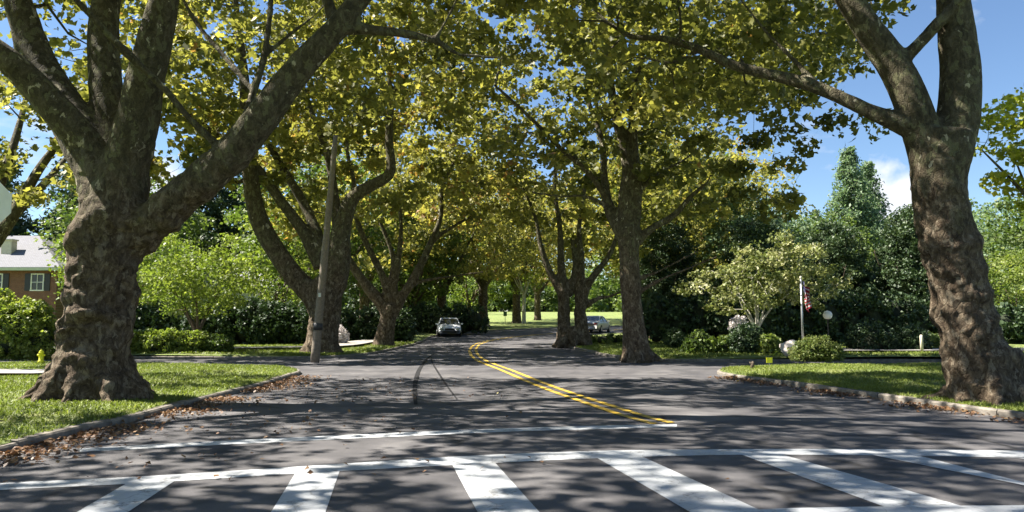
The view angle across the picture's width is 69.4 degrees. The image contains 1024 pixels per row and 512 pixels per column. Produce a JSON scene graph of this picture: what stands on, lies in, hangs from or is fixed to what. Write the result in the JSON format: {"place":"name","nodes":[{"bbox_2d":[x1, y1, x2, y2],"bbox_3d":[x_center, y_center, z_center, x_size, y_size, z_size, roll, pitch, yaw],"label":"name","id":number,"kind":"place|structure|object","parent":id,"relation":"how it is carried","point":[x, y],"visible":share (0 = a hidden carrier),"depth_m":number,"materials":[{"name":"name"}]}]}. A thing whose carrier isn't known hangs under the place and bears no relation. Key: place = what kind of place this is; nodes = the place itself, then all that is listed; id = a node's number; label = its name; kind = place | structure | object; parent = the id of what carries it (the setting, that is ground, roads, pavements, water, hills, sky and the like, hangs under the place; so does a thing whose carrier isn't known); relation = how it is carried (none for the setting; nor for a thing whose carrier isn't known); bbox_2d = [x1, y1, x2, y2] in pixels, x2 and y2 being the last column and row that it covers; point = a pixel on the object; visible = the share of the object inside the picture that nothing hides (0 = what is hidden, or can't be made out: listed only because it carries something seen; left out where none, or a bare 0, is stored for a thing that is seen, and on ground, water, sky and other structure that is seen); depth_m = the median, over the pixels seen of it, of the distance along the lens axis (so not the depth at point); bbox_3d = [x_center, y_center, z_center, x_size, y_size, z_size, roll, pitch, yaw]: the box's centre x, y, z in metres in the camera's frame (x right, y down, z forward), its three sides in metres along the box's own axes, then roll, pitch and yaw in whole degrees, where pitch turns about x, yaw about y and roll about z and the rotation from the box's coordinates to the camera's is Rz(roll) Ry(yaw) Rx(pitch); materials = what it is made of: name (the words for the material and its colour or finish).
{"place":"outdoors","nodes":[
{"label":"outdoors","id":0,"kind":"place"},
{"bbox_2d":[0,369,44,372],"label":"pavement","id":1,"kind":"structure","parent":0,"point":[21,370],"depth_m":17.85,"materials":[{"name":"concrete"}]},
{"bbox_2d":[0,359,185,362],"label":"cross street","id":2,"kind":"structure","parent":0,"point":[152,360],"depth_m":26.63,"materials":[{"name":"grey asphalt"}]},
{"bbox_2d":[0,360,296,444],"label":"verge","id":3,"kind":"structure","parent":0,"point":[28,417],"depth_m":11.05,"materials":[{"name":"green plant"}]},
{"bbox_2d":[0,183,11,222],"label":"stop sign","id":4,"kind":"object","parent":3,"relation":"on","point":[5,202],"visible":1,"depth_m":12.75,"materials":[{"name":"metal"}]},
{"bbox_2d":[0,0,608,403],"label":"sycamore tree","id":5,"kind":"object","parent":3,"relation":"on","point":[104,126],"visible":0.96,"depth_m":12.76,"materials":[{"name":"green plant"}]},
{"bbox_2d":[234,339,373,347],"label":"pavement","id":6,"kind":"structure","parent":0,"point":[355,342],"depth_m":34.65,"materials":[{"name":"concrete"}]},
{"bbox_2d":[51,317,622,356],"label":"lawn","id":7,"kind":"structure","parent":0,"point":[496,323],"depth_m":79.14,"materials":[{"name":"green plant"}]},
{"bbox_2d":[0,138,42,235],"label":"evergreen tree","id":8,"kind":"object","parent":7,"relation":"on","point":[20,226],"visible":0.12,"depth_m":61.64,"materials":[{"name":"green plant"}]},
{"bbox_2d":[0,288,56,360],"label":"shrub","id":9,"kind":"object","parent":7,"relation":"on","point":[27,331],"visible":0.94,"depth_m":24.26,"materials":[{"name":"green plant"}]},
{"bbox_2d":[0,236,65,319],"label":"brick house","id":10,"kind":"structure","parent":7,"relation":"on","point":[24,268],"depth_m":52.08,"materials":[{"name":"brown"}]},
{"bbox_2d":[30,273,44,290],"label":"window","id":11,"kind":"structure","parent":10,"relation":"in","point":[37,279],"depth_m":51.99,"materials":[{"name":"white paint"}]},
{"bbox_2d":[26,158,156,264],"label":"evergreen tree","id":12,"kind":"object","parent":7,"relation":"on","point":[51,193],"visible":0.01,"depth_m":63.91,"materials":[{"name":"green plant"}]},
{"bbox_2d":[45,229,192,306],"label":"yard tree","id":13,"kind":"object","parent":7,"relation":"on","point":[168,248],"visible":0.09,"depth_m":40.23,"materials":[{"name":"green plant"}]},
{"bbox_2d":[33,174,218,279],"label":"yard tree","id":14,"kind":"object","parent":7,"relation":"on","point":[194,223],"visible":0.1,"depth_m":56.85,"materials":[{"name":"green plant"}]},
{"bbox_2d":[0,0,291,247],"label":"sycamore tree","id":15,"kind":"object","parent":7,"relation":"on","point":[26,196],"visible":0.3,"depth_m":27.40,"materials":[{"name":"green plant"}]},
{"bbox_2d":[130,327,208,353],"bbox_3d":[-13.546,3.301,28.783,3.626,1.104,1.459,0,-5,0],"label":"shrub row","id":16,"kind":"object","parent":7,"relation":"on","point":[167,340],"visible":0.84,"depth_m":28.39,"materials":[{"name":"green plant"}]},
{"bbox_2d":[138,233,207,305],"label":"yard tree","id":17,"kind":"object","parent":7,"relation":"on","point":[144,286],"visible":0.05,"depth_m":50.10,"materials":[{"name":"green plant"}]},
{"bbox_2d":[133,300,215,331],"bbox_3d":[-18.232,3.502,38.873,6.520,2.482,2.842,0,-5,0],"label":"hedge","id":18,"kind":"object","parent":7,"relation":"on","point":[148,316],"visible":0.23,"depth_m":38.04,"materials":[{"name":"green plant"}]},
{"bbox_2d":[136,241,267,329],"bbox_3d":[-13.348,1.783,31.882,5.468,4.982,5.111,0,-5,0],"label":"ornamental tree","id":19,"kind":"object","parent":7,"relation":"on","point":[181,287],"visible":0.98,"depth_m":31.30,"materials":[{"name":"green plant"}]},
{"bbox_2d":[198,332,235,351],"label":"round bush","id":20,"kind":"object","parent":7,"relation":"on","point":[218,342],"visible":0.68,"depth_m":28.70,"materials":[{"name":"green plant"}]},
{"bbox_2d":[169,172,272,274],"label":"evergreen tree","id":21,"kind":"object","parent":7,"relation":"on","point":[214,206],"visible":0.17,"depth_m":65.90,"materials":[{"name":"green plant"}]},
{"bbox_2d":[169,265,302,313],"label":"bush","id":22,"kind":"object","parent":7,"relation":"on","point":[245,295],"depth_m":59.96,"materials":[{"name":"green plant"}]},
{"bbox_2d":[178,297,308,344],"bbox_3d":[-13.107,3.340,37.824,7.724,2.634,3.064,0,-5,0],"label":"hedge","id":23,"kind":"object","parent":7,"relation":"on","point":[268,322],"visible":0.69,"depth_m":36.91,"materials":[{"name":"green plant"}]},
{"bbox_2d":[209,208,330,310],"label":"yard tree","id":24,"kind":"object","parent":7,"relation":"on","point":[267,294],"visible":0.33,"depth_m":43.89,"materials":[{"name":"green plant"}]},
{"bbox_2d":[131,340,416,355],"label":"grass","id":25,"kind":"structure","parent":7,"relation":"on","point":[295,351],"depth_m":30.21,"materials":[{"name":"green plant"}]},
{"bbox_2d":[35,0,572,353],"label":"sycamore tree","id":26,"kind":"object","parent":7,"relation":"on","point":[298,280],"visible":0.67,"depth_m":29.90,"materials":[{"name":"green plant"}]},
{"bbox_2d":[220,146,396,302],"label":"yard tree","id":27,"kind":"object","parent":7,"relation":"on","point":[232,216],"visible":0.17,"depth_m":49.88,"materials":[{"name":"green plant"}]},
{"bbox_2d":[338,325,349,342],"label":"flowering shrub","id":28,"kind":"object","parent":7,"relation":"on","point":[344,335],"visible":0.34,"depth_m":36.62,"materials":[{"name":"white plant"}]},
{"bbox_2d":[266,117,464,317],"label":"sycamore tree","id":29,"kind":"object","parent":7,"relation":"on","point":[365,300],"visible":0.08,"depth_m":59.10,"materials":[{"name":"green plant"}]},
{"bbox_2d":[340,305,417,341],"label":"hedge","id":30,"kind":"object","parent":7,"relation":"on","point":[362,327],"visible":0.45,"depth_m":43.25,"materials":[{"name":"green plant"}]},
{"bbox_2d":[344,211,436,311],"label":"evergreen tree","id":31,"kind":"object","parent":7,"relation":"on","point":[355,301],"visible":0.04,"depth_m":73.33,"materials":[{"name":"green plant"}]},
{"bbox_2d":[227,3,564,344],"bbox_3d":[-5.959,-4.549,39.591,18.800,18.947,15.224,0,-5,0],"label":"sycamore tree","id":32,"kind":"object","parent":7,"relation":"on","point":[389,301],"visible":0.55,"depth_m":38.06,"materials":[{"name":"green plant"}]},
{"bbox_2d":[351,192,475,306],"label":"yard tree","id":33,"kind":"object","parent":7,"relation":"on","point":[425,293],"visible":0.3,"depth_m":64.55,"materials":[{"name":"green plant"}]},
{"bbox_2d":[354,301,489,333],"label":"hedge","id":34,"kind":"object","parent":7,"relation":"on","point":[427,317],"visible":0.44,"depth_m":61.19,"materials":[{"name":"green plant"}]},
{"bbox_2d":[377,136,530,307],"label":"sycamore tree","id":35,"kind":"object","parent":7,"relation":"on","point":[441,301],"visible":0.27,"depth_m":65.69,"materials":[{"name":"green plant"}]},
{"bbox_2d":[433,229,521,308],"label":"yard tree","id":36,"kind":"object","parent":7,"relation":"on","point":[470,301],"visible":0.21,"depth_m":87.24,"materials":[{"name":"green plant"}]},
{"bbox_2d":[423,159,565,326],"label":"sycamore tree","id":37,"kind":"object","parent":7,"relation":"on","point":[483,288],"visible":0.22,"depth_m":74.94,"materials":[{"name":"green plant"}]},
{"bbox_2d":[452,186,583,322],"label":"sycamore tree","id":38,"kind":"object","parent":7,"relation":"on","point":[516,311],"visible":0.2,"depth_m":87.34,"materials":[{"name":"green plant"}]},
{"bbox_2d":[507,255,543,323],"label":"young tree","id":39,"kind":"object","parent":7,"relation":"on","point":[520,289],"visible":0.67,"depth_m":85.71,"materials":[{"name":"green plant"}]},
{"bbox_2d":[483,185,596,319],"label":"sycamore tree","id":40,"kind":"object","parent":7,"relation":"on","point":[537,305],"visible":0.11,"depth_m":99.47,"materials":[{"name":"green plant"}]},
{"bbox_2d":[554,169,622,322],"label":"sycamore tree","id":41,"kind":"object","parent":7,"relation":"on","point":[590,267],"visible":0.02,"depth_m":87.16,"materials":[{"name":"green plant"}]},
{"bbox_2d":[342,326,624,362],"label":"road","id":42,"kind":"structure","parent":0,"point":[533,347],"depth_m":35.86,"materials":[{"name":"grey asphalt"}]},
{"bbox_2d":[435,318,462,336],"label":"parked car","id":43,"kind":"object","parent":42,"relation":"on","point":[448,325],"visible":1,"depth_m":56.64,"materials":[{"name":"silver metal"}]},
{"bbox_2d":[468,330,654,423],"bbox_3d":[7.023,5.372,49.779,18.132,0.664,77.344,-2,-5,20],"label":"line","id":44,"kind":"object","parent":42,"relation":"on","point":[573,398],"visible":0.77,"depth_m":14.74,"materials":[{"name":"yellow paint"}]},
{"bbox_2d":[475,330,671,422],"bbox_3d":[7.261,5.367,49.689,18.062,0.658,76.966,-2,-5,20],"label":"line","id":45,"kind":"object","parent":42,"relation":"on","point":[592,399],"visible":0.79,"depth_m":14.94,"materials":[{"name":"yellow paint"}]},
{"bbox_2d":[587,316,610,332],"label":"parked car","id":46,"kind":"object","parent":42,"relation":"on","point":[600,323],"visible":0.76,"depth_m":64.42,"materials":[{"name":"paint"}]},
{"bbox_2d":[0,356,1023,511],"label":"road","id":47,"kind":"structure","parent":0,"point":[696,405],"depth_m":9.13,"materials":[{"name":"grey asphalt"}]},
{"bbox_2d":[78,481,173,511],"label":"crosswalk bar","id":48,"kind":"object","parent":47,"relation":"on","point":[127,497],"visible":1,"depth_m":6.20,"materials":[{"name":"white paint"}]},
{"bbox_2d":[0,375,340,481],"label":"fallen leaves","id":49,"kind":"object","parent":47,"relation":"on","point":[14,453],"visible":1,"depth_m":9.85,"materials":[{"name":"brown plant"}]},
{"bbox_2d":[271,471,338,511],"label":"crosswalk bar","id":50,"kind":"object","parent":47,"relation":"on","point":[307,492],"visible":1,"depth_m":6.34,"materials":[{"name":"white paint"}]},
{"bbox_2d":[310,135,337,362],"bbox_3d":[-6.532,-0.246,25.699,0.798,8.046,0.344,0,-5,0],"label":"utility pole","id":51,"kind":"object","parent":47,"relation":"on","point":[317,334],"visible":0.96,"depth_m":25.57,"materials":[{"name":"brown wood"}]},
{"bbox_2d":[80,424,676,451],"bbox_3d":[-1.325,2.308,9.538,7.606,0.001,0.504,1,-5,-15],"label":"stop line","id":52,"kind":"object","parent":47,"relation":"on","point":[227,442],"visible":1,"depth_m":9.42,"materials":[{"name":"white paint"}]},
{"bbox_2d":[67,377,728,479],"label":"fallen leaves","id":53,"kind":"object","parent":47,"relation":"on","point":[307,466],"visible":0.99,"depth_m":9.92,"materials":[{"name":"brown plant"}]},
{"bbox_2d":[413,354,433,403],"bbox_3d":[-2.640,3.374,22.207,0.364,0.001,18.830,0,-5,-5],"label":"tyre mark","id":54,"kind":"object","parent":47,"relation":"on","point":[416,377],"visible":0.99,"depth_m":17.86,"materials":[{"name":"black rubber"}]},
{"bbox_2d":[453,463,538,511],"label":"crosswalk bar","id":55,"kind":"object","parent":47,"relation":"on","point":[490,487],"visible":1,"depth_m":6.49,"materials":[{"name":"white paint"}]},
{"bbox_2d":[0,449,1023,489],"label":"crosswalk line","id":56,"kind":"object","parent":47,"relation":"on","point":[474,459],"visible":1,"depth_m":7.93,"materials":[{"name":"white paint"}]},
{"bbox_2d":[596,456,762,511],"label":"crosswalk bar","id":57,"kind":"object","parent":47,"relation":"on","point":[686,493],"visible":1,"depth_m":6.56,"materials":[{"name":"white paint"}]},
{"bbox_2d":[741,454,966,507],"bbox_3d":[2.980,2.091,7.000,0.617,0.001,2.544,1,-5,-15],"label":"crosswalk bar","id":58,"kind":"object","parent":47,"relation":"on","point":[884,495],"visible":1,"depth_m":6.64,"materials":[{"name":"white paint"}]},
{"bbox_2d":[708,375,1023,425],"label":"fallen leaves","id":59,"kind":"object","parent":47,"relation":"on","point":[913,404],"visible":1,"depth_m":13.33,"materials":[{"name":"brown plant"}]},
{"bbox_2d":[759,505,1023,511],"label":"crosswalk line","id":60,"kind":"object","parent":47,"relation":"on","point":[998,508],"visible":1,"depth_m":5.82,"materials":[{"name":"white paint"}]},
{"bbox_2d":[870,454,1023,484],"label":"crosswalk bar","id":61,"kind":"object","parent":47,"relation":"on","point":[921,460],"visible":1,"depth_m":7.54,"materials":[{"name":"white paint"}]},
{"bbox_2d":[0,0,1023,310],"label":"sky","id":62,"kind":"structure","parent":0,"point":[999,23],"materials":[{"name":"blue"}]},
{"bbox_2d":[133,311,941,358],"bbox_3d":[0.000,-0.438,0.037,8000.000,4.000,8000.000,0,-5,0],"label":"ground","id":63,"kind":"structure","parent":0,"point":[554,314],"depth_m":132.17,"materials":[{"name":"green plant"}]},
{"bbox_2d":[0,369,299,452],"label":"kerb","id":64,"kind":"structure","parent":63,"relation":"on","point":[67,431],"depth_m":10.40,"materials":[{"name":"concrete"}]},
{"bbox_2d":[15,325,619,358],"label":"kerb","id":65,"kind":"structure","parent":63,"relation":"on","point":[254,357],"depth_m":27.48,"materials":[{"name":"concrete"}]},
{"bbox_2d":[19,220,1022,311],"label":"woodland","id":66,"kind":"object","parent":63,"relation":"on","point":[599,287],"visible":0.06,"depth_m":201.95,"materials":[{"name":"green plant"}]},
{"bbox_2d":[404,0,910,362],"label":"sycamore tree","id":67,"kind":"object","parent":63,"relation":"on","point":[623,219],"visible":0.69,"depth_m":25.61,"materials":[{"name":"green plant"}]},
{"bbox_2d":[571,332,941,361],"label":"kerb","id":68,"kind":"structure","parent":63,"relation":"on","point":[764,360],"depth_m":25.78,"materials":[{"name":"concrete"}]},
{"bbox_2d":[717,369,1023,419],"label":"kerb","id":69,"kind":"structure","parent":63,"relation":"on","point":[979,409],"depth_m":13.46,"materials":[{"name":"concrete"}]},
{"bbox_2d":[573,333,1023,358],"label":"lawn","id":70,"kind":"structure","parent":0,"point":[783,357],"depth_m":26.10,"materials":[{"name":"green plant"}]},
{"bbox_2d":[418,0,749,347],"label":"sycamore tree","id":71,"kind":"object","parent":70,"relation":"on","point":[578,284],"visible":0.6,"depth_m":38.12,"materials":[{"name":"green plant"}]},
{"bbox_2d":[590,332,648,343],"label":"bush","id":72,"kind":"object","parent":70,"relation":"on","point":[607,338],"visible":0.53,"depth_m":39.52,"materials":[{"name":"green plant"}]},
{"bbox_2d":[545,127,761,337],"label":"sycamore tree","id":73,"kind":"object","parent":70,"relation":"on","point":[692,232],"visible":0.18,"depth_m":48.75,"materials":[{"name":"green plant"}]},
{"bbox_2d":[587,144,756,294],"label":"yard tree","id":74,"kind":"object","parent":70,"relation":"on","point":[615,189],"visible":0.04,"depth_m":53.40,"materials":[{"name":"green plant"}]},
{"bbox_2d":[639,223,709,318],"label":"evergreen tree","id":75,"kind":"object","parent":70,"relation":"on","point":[657,254],"visible":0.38,"depth_m":44.20,"materials":[{"name":"green plant"}]},
{"bbox_2d":[663,327,685,347],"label":"round bush","id":76,"kind":"object","parent":70,"relation":"on","point":[674,337],"visible":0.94,"depth_m":33.59,"materials":[{"name":"green plant"}]},
{"bbox_2d":[679,329,736,353],"bbox_3d":[7.923,3.354,28.848,2.815,1.026,1.271,0,-5,0],"label":"bush","id":77,"kind":"object","parent":70,"relation":"on","point":[699,341],"visible":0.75,"depth_m":28.53,"materials":[{"name":"green plant"}]},
{"bbox_2d":[727,315,748,331],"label":"flowering shrub","id":78,"kind":"object","parent":70,"relation":"on","point":[736,320],"visible":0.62,"depth_m":34.75,"materials":[{"name":"white plant"}]},
{"bbox_2d":[683,191,796,297],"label":"yard tree","id":79,"kind":"object","parent":70,"relation":"on","point":[717,239],"visible":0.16,"depth_m":50.49,"materials":[{"name":"green plant"}]},
{"bbox_2d":[670,136,815,269],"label":"sycamore tree","id":80,"kind":"object","parent":70,"relation":"on","point":[763,166],"visible":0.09,"depth_m":59.47,"materials":[{"name":"green plant"}]},
{"bbox_2d":[726,322,762,353],"bbox_3d":[9.030,3.160,28.344,1.578,1.292,1.505,3,-6,-31],"label":"round bush","id":81,"kind":"object","parent":70,"relation":"on","point":[743,337],"visible":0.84,"depth_m":27.95,"materials":[{"name":"green plant"}]},
{"bbox_2d":[707,212,802,309],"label":"evergreen tree","id":82,"kind":"object","parent":70,"relation":"on","point":[745,235],"visible":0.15,"depth_m":40.40,"materials":[{"name":"green plant"}]},
{"bbox_2d":[672,229,856,325],"bbox_3d":[10.553,1.486,31.071,7.744,5.437,4.635,0,-5,0],"label":"variegated tree","id":83,"kind":"object","parent":70,"relation":"on","point":[786,276],"visible":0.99,"depth_m":30.60,"materials":[{"name":"green plant"}]},
{"bbox_2d":[755,333,781,354],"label":"leafy shrub","id":84,"kind":"object","parent":70,"relation":"on","point":[770,342],"visible":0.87,"depth_m":27.53,"materials":[{"name":"green plant"}]},
{"bbox_2d":[641,283,929,343],"bbox_3d":[14.333,3.099,38.925,15.733,3.330,2.858,0,-5,0],"label":"hedge","id":85,"kind":"object","parent":70,"relation":"on","point":[782,322],"visible":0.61,"depth_m":38.26,"materials":[{"name":"green plant"}]},
{"bbox_2d":[751,214,842,276],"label":"yard tree","id":86,"kind":"object","parent":70,"relation":"on","point":[794,222],"visible":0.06,"depth_m":51.30,"materials":[{"name":"green plant"}]},
{"bbox_2d":[783,211,881,285],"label":"yard tree","id":87,"kind":"object","parent":70,"relation":"on","point":[864,232],"visible":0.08,"depth_m":50.97,"materials":[{"name":"green plant"}]},
{"bbox_2d":[796,220,886,333],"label":"evergreen tree","id":88,"kind":"object","parent":70,"relation":"on","point":[842,242],"visible":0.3,"depth_m":42.68,"materials":[{"name":"green plant"}]},
{"bbox_2d":[818,145,889,267],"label":"conifer tree","id":89,"kind":"object","parent":70,"relation":"on","point":[850,193],"visible":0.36,"depth_m":56.07,"materials":[{"name":"green plant"}]},
{"bbox_2d":[842,319,902,351],"bbox_3d":[14.643,3.229,29.865,2.536,1.410,1.995,0,-5,0],"label":"round bush","id":90,"kind":"object","parent":70,"relation":"on","point":[872,335],"visible":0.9,"depth_m":29.38,"materials":[{"name":"green plant"}]},
{"bbox_2d":[853,160,896,265],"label":"conifer tree","id":91,"kind":"object","parent":70,"relation":"on","point":[868,169],"visible":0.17,"depth_m":60.22,"materials":[{"name":"green plant"}]},
{"bbox_2d":[868,204,930,307],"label":"evergreen tree","id":92,"kind":"object","parent":70,"relation":"on","point":[897,273],"visible":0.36,"depth_m":41.52,"materials":[{"name":"green plant"}]},
{"bbox_2d":[895,324,932,351],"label":"round bush","id":93,"kind":"object","parent":70,"relation":"on","point":[911,334],"visible":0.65,"depth_m":29.39,"materials":[{"name":"green plant"}]},
{"bbox_2d":[885,197,1015,284],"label":"yard tree","id":94,"kind":"object","parent":70,"relation":"on","point":[976,202],"visible":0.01,"depth_m":58.42,"materials":[{"name":"green plant"}]},
{"bbox_2d":[894,302,1023,343],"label":"hedge","id":95,"kind":"object","parent":70,"relation":"on","point":[1011,323],"visible":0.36,"depth_m":37.18,"materials":[{"name":"green plant"}]},
{"bbox_2d":[972,196,1023,306],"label":"yard tree","id":96,"kind":"object","parent":70,"relation":"on","point":[984,207],"visible":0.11,"depth_m":51.52,"materials":[{"name":"green plant"}]},
{"bbox_2d":[978,186,1023,295],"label":"yard tree","id":97,"kind":"object","parent":70,"relation":"on","point":[1009,229],"visible":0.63,"depth_m":45.12,"materials":[{"name":"green plant"}]},
{"bbox_2d":[986,248,1023,311],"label":"yard tree","id":98,"kind":"object","parent":70,"relation":"on","point":[1013,259],"visible":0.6,"depth_m":39.68,"materials":[{"name":"green plant"}]},
{"bbox_2d":[720,361,1023,411],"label":"verge","id":99,"kind":"structure","parent":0,"point":[861,370],"depth_m":17.38,"materials":[{"name":"green plant"}]},
{"bbox_2d":[415,0,1023,405],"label":"sycamore tree","id":100,"kind":"object","parent":99,"relation":"on","point":[982,359],"visible":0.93,"depth_m":13.13,"materials":[{"name":"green plant"}]},
{"bbox_2d":[786,334,845,362],"bbox_3d":[9.267,2.796,22.447,1.779,0.855,1.327,0,-5,0],"label":"bush","id":101,"kind":"object","parent":99,"relation":"on","point":[819,349],"visible":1,"depth_m":22.16,"materials":[{"name":"green plant"}]},
{"bbox_2d":[973,87,1023,212],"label":"yellow tree","id":102,"kind":"object","parent":99,"relation":"on","point":[1014,154],"visible":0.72,"depth_m":21.90,"materials":[{"name":"green plant"}]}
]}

